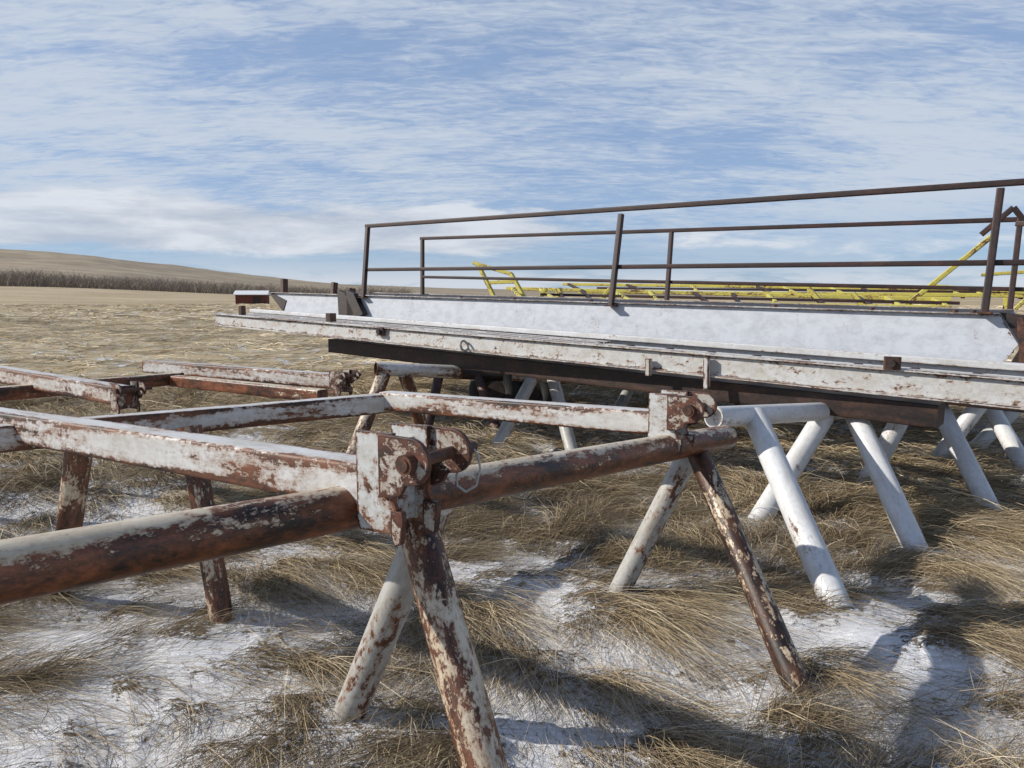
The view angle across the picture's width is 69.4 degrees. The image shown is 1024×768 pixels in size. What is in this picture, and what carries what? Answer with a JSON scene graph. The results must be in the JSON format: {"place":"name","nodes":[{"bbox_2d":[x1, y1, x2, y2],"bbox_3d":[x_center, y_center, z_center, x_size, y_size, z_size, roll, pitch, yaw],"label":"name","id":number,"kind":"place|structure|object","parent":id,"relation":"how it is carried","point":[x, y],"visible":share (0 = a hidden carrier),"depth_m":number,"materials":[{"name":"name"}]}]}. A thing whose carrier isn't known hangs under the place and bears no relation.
{"place":"outdoors","nodes":[
{"label":"outdoors","id":0,"kind":"place"},
{"bbox_2d":[0,249,711,295],"bbox_3d":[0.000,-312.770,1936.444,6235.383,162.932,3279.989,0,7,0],"label":"hills","id":1,"kind":"structure","parent":0,"point":[45,261],"depth_m":1324.74,"materials":[{"name":"beige plant"}]},
{"bbox_2d":[0,268,414,295],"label":"leafless wood","id":2,"kind":"object","parent":1,"relation":"on","point":[33,280],"visible":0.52,"depth_m":509.63,"materials":[{"name":"brown plant"}]},
{"bbox_2d":[0,286,1023,767],"bbox_3d":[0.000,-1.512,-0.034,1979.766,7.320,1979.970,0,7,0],"label":"ground","id":3,"kind":"structure","parent":0,"point":[856,634],"depth_m":3.45,"materials":[{"name":"white snow"}]},
{"bbox_2d":[0,360,361,413],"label":"steel stand","id":4,"kind":"object","parent":3,"relation":"on","point":[117,394],"visible":1,"depth_m":5.54,"materials":[{"name":"white paint"}]},
{"bbox_2d":[233,291,269,303],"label":"shed","id":5,"kind":"structure","parent":3,"relation":"on","point":[255,297],"depth_m":133.52,"materials":[{"name":"red wood"}]},
{"bbox_2d":[253,297,259,303],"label":"door","id":6,"kind":"structure","parent":5,"relation":"in","point":[256,300],"depth_m":133.58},
{"bbox_2d":[346,362,462,453],"bbox_3d":[-1.182,0.308,7.541,1.527,1.071,0.437,-7,10,-44],"label":"pipe trestle","id":7,"kind":"object","parent":3,"relation":"on","point":[405,373],"visible":0.68,"depth_m":7.57,"materials":[{"name":"white paint"}]},
{"bbox_2d":[0,390,815,767],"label":"steel stand","id":8,"kind":"object","parent":3,"relation":"on","point":[408,486],"visible":0.94,"depth_m":2.52,"materials":[{"name":"white paint"}]},
{"bbox_2d":[425,369,503,433],"bbox_3d":[-0.573,0.247,8.805,0.983,0.830,1.019,0,7,0],"label":"pipe trestle","id":9,"kind":"object","parent":3,"relation":"on","point":[479,378],"visible":0.34,"depth_m":9.05,"materials":[{"name":"brown metal"}]},
{"bbox_2d":[469,374,520,398],"bbox_3d":[-0.219,0.088,9.500,0.700,0.700,0.214,2,7,17],"label":"wheel","id":10,"kind":"object","parent":3,"relation":"on","point":[507,387],"visible":0.23,"depth_m":9.40,"materials":[{"name":"black rubber"}]},
{"bbox_2d":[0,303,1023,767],"bbox_3d":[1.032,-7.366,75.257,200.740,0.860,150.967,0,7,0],"label":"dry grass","id":11,"kind":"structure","parent":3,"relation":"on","point":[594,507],"depth_m":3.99,"materials":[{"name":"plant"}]},
{"bbox_2d":[519,381,551,401],"bbox_3d":[0.241,0.088,9.500,0.700,0.700,0.214,2,7,17],"label":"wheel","id":12,"kind":"object","parent":3,"relation":"on","point":[541,392],"visible":0.18,"depth_m":9.38,"materials":[{"name":"black rubber"}]},
{"bbox_2d":[490,375,592,453],"bbox_3d":[0.339,0.349,7.887,1.221,0.925,0.848,0,7,0],"label":"pipe trestle","id":13,"kind":"object","parent":3,"relation":"on","point":[505,429],"visible":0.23,"depth_m":7.91,"materials":[{"name":"grey paint"}]},
{"bbox_2d":[601,389,648,434],"bbox_3d":[1.506,0.286,9.191,1.027,0.722,1.159,0,7,0],"label":"pipe trestle","id":14,"kind":"object","parent":3,"relation":"on","point":[624,398],"visible":0.06,"depth_m":9.24,"materials":[{"name":"grey paint"}]},
{"bbox_2d":[472,261,959,307],"bbox_3d":[2.688,-0.854,12.300,8.100,2.539,1.635,4,8,29],"label":"stacked ladder","id":15,"kind":"object","parent":3,"relation":"on","point":[854,297],"visible":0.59,"depth_m":12.06,"materials":[{"name":"yellow metal"}]},
{"bbox_2d":[704,402,853,608],"bbox_3d":[2.088,0.578,5.264,0.964,1.026,3.018,4,8,30],"label":"pipe trestle","id":16,"kind":"object","parent":3,"relation":"on","point":[782,492],"visible":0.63,"depth_m":4.62,"materials":[{"name":"white paint"}]},
{"bbox_2d":[328,339,945,428],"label":"box beam","id":17,"kind":"structure","parent":16,"relation":"on","point":[911,412],"depth_m":6.33,"materials":[{"name":"metal"}]},
{"bbox_2d":[212,306,1023,410],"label":"platform frame","id":18,"kind":"object","parent":17,"relation":"on","point":[995,384],"visible":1,"depth_m":6.18,"materials":[{"name":"white paint"}]},
{"bbox_2d":[269,178,1023,362],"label":"catwalk","id":19,"kind":"object","parent":18,"relation":"on","point":[984,332],"visible":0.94,"depth_m":8.35,"materials":[{"name":"white paint"}]},
{"bbox_2d":[563,283,1023,308],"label":"stacked ladder","id":20,"kind":"object","parent":3,"relation":"on","point":[862,291],"visible":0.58,"depth_m":14.70,"materials":[{"name":"yellow metal"}]},
{"bbox_2d":[839,391,928,551],"bbox_3d":[3.026,0.521,5.844,0.817,1.007,2.525,5,8,35],"label":"pipe trestle","id":21,"kind":"object","parent":3,"relation":"on","point":[876,453],"visible":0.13,"depth_m":5.12,"materials":[{"name":"white paint"}]},
{"bbox_2d":[905,235,1023,309],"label":"yellow boom","id":22,"kind":"object","parent":3,"relation":"on","point":[966,256],"visible":0.27,"depth_m":10.82,"materials":[{"name":"paint"}]},
{"bbox_2d":[928,405,1001,511],"bbox_3d":[4.114,0.450,6.664,0.797,0.930,2.564,5,9,38],"label":"pipe trestle","id":23,"kind":"object","parent":3,"relation":"on","point":[953,442],"visible":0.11,"depth_m":5.99,"materials":[{"name":"white paint"}]},
{"bbox_2d":[946,402,1023,412],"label":"box beam","id":24,"kind":"structure","parent":23,"relation":"on","point":[993,408],"depth_m":6.03,"materials":[{"name":"metal"}]},
{"bbox_2d":[970,409,1023,481],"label":"pipe trestle","id":25,"kind":"object","parent":3,"relation":"on","point":[999,427],"visible":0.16,"depth_m":6.95,"materials":[{"name":"white paint"}]},
{"bbox_2d":[0,0,1023,292],"label":"sky","id":26,"kind":"structure","parent":0,"point":[251,137],"materials":[{"name":"blue"}]}
]}

